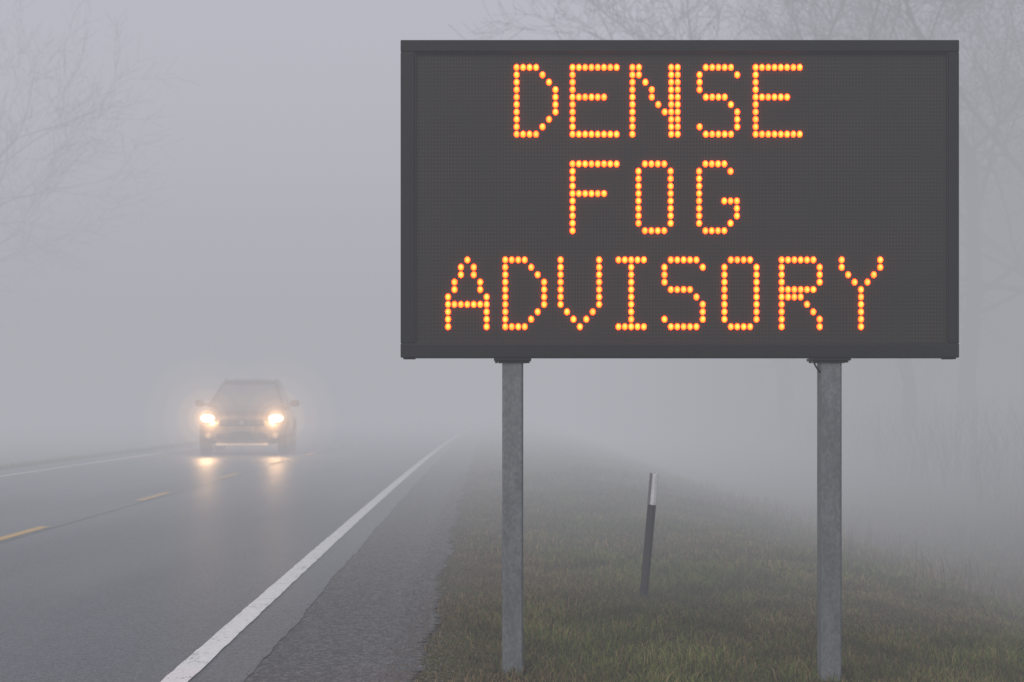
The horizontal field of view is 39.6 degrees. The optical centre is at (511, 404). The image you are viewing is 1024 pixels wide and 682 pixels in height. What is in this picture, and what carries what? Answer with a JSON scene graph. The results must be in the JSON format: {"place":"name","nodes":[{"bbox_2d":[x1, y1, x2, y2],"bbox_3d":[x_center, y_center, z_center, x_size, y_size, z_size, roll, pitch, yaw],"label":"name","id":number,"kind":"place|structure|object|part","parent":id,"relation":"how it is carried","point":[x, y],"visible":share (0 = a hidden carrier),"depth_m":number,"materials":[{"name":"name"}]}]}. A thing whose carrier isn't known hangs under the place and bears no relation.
{"place":"outdoors","nodes":[
{"label":"outdoors","id":0,"kind":"place"},
{"bbox_2d":[0,409,564,681],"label":"road","id":1,"kind":"structure","parent":0,"point":[160,589],"depth_m":11.38,"materials":[{"name":"grey asphalt"}]},
{"bbox_2d":[195,379,298,454],"bbox_3d":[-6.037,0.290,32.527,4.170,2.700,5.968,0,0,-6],"label":"car","id":2,"kind":"object","parent":1,"relation":"on","point":[250,412],"visible":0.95,"depth_m":31.45,"materials":[{"name":"grey paint"}]},
{"bbox_3d":[-5.281,-0.217,32.697,0.183,0.458,1.043,0,0,-5],"label":"quarter window","id":3,"kind":"part","parent":2,"relation":"part of","materials":[{"name":"grey glass"}]},
{"bbox_3d":[-5.339,-0.243,33.517,0.206,0.503,0.793,0,0,-5],"label":"side window","id":4,"kind":"part","parent":2,"relation":"part of","materials":[{"name":"grey glass"}]},
{"bbox_2d":[0,410,547,681],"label":"road marking","id":5,"kind":"object","parent":1,"relation":"on","point":[196,661],"visible":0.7,"depth_m":8.68,"materials":[{"name":"white paint"}]},
{"bbox_2d":[244,418,501,681],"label":"road shoulder","id":6,"kind":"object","parent":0,"point":[456,457],"visible":0.97,"depth_m":7.98},
{"bbox_2d":[231,472,537,681],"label":"gravel","id":7,"kind":"structure","parent":0,"point":[426,612],"depth_m":7.99,"materials":[{"name":"grey gravel"}]},
{"bbox_2d":[0,405,1023,681],"bbox_3d":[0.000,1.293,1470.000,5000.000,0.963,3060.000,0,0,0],"label":"ground","id":8,"kind":"structure","parent":0,"point":[32,433],"depth_m":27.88,"materials":[{"name":"green plant"}]},
{"bbox_2d":[0,0,203,370],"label":"bare tree","id":9,"kind":"object","parent":8,"relation":"on","point":[46,189],"visible":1,"depth_m":67.67,"materials":[{"name":"grey plant"}]},
{"bbox_2d":[639,473,658,597],"bbox_3d":[0.825,0.844,8.615,0.055,0.862,0.038,5,0,0],"label":"delineator post","id":10,"kind":"object","parent":8,"relation":"on","point":[649,529],"visible":0.88,"depth_m":8.60,"materials":[{"name":"plastic"}]},
{"bbox_2d":[401,40,958,681],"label":"message sign","id":11,"kind":"object","parent":8,"relation":"on","point":[679,198],"visible":1,"depth_m":6.02,"materials":[{"name":"metal"}]},
{"bbox_2d":[448,0,999,442],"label":"bare tree","id":12,"kind":"object","parent":8,"relation":"on","point":[785,385],"visible":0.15,"depth_m":49.04,"materials":[{"name":"grey plant"}]},
{"bbox_2d":[644,0,1023,429],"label":"bare tree","id":13,"kind":"object","parent":8,"relation":"on","point":[997,247],"visible":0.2,"depth_m":44.82,"materials":[{"name":"grey plant"}]},
{"bbox_2d":[655,0,1023,449],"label":"bare tree","id":14,"kind":"object","parent":8,"relation":"on","point":[908,378],"visible":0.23,"depth_m":39.76,"materials":[{"name":"grey plant"}]},
{"bbox_2d":[743,0,1023,442],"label":"bare tree","id":15,"kind":"object","parent":8,"relation":"on","point":[967,377],"visible":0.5,"depth_m":42.23,"materials":[{"name":"grey plant"}]},
{"bbox_2d":[757,3,1023,442],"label":"bare tree","id":16,"kind":"object","parent":8,"relation":"on","point":[974,284],"visible":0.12,"depth_m":40.69,"materials":[{"name":"grey plant"}]},
{"bbox_2d":[829,0,1023,426],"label":"bare tree","id":17,"kind":"object","parent":8,"relation":"on","point":[928,380],"visible":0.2,"depth_m":58.03,"materials":[{"name":"grey plant"}]},
{"bbox_2d":[959,5,1023,223],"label":"bare tree","id":18,"kind":"object","parent":8,"relation":"on","point":[1006,73],"visible":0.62,"depth_m":45.35,"materials":[{"name":"grey plant"}]},
{"bbox_2d":[0,0,1023,405],"label":"sky","id":19,"kind":"structure","parent":0,"point":[276,254],"materials":[{"name":"grey"}]}
]}

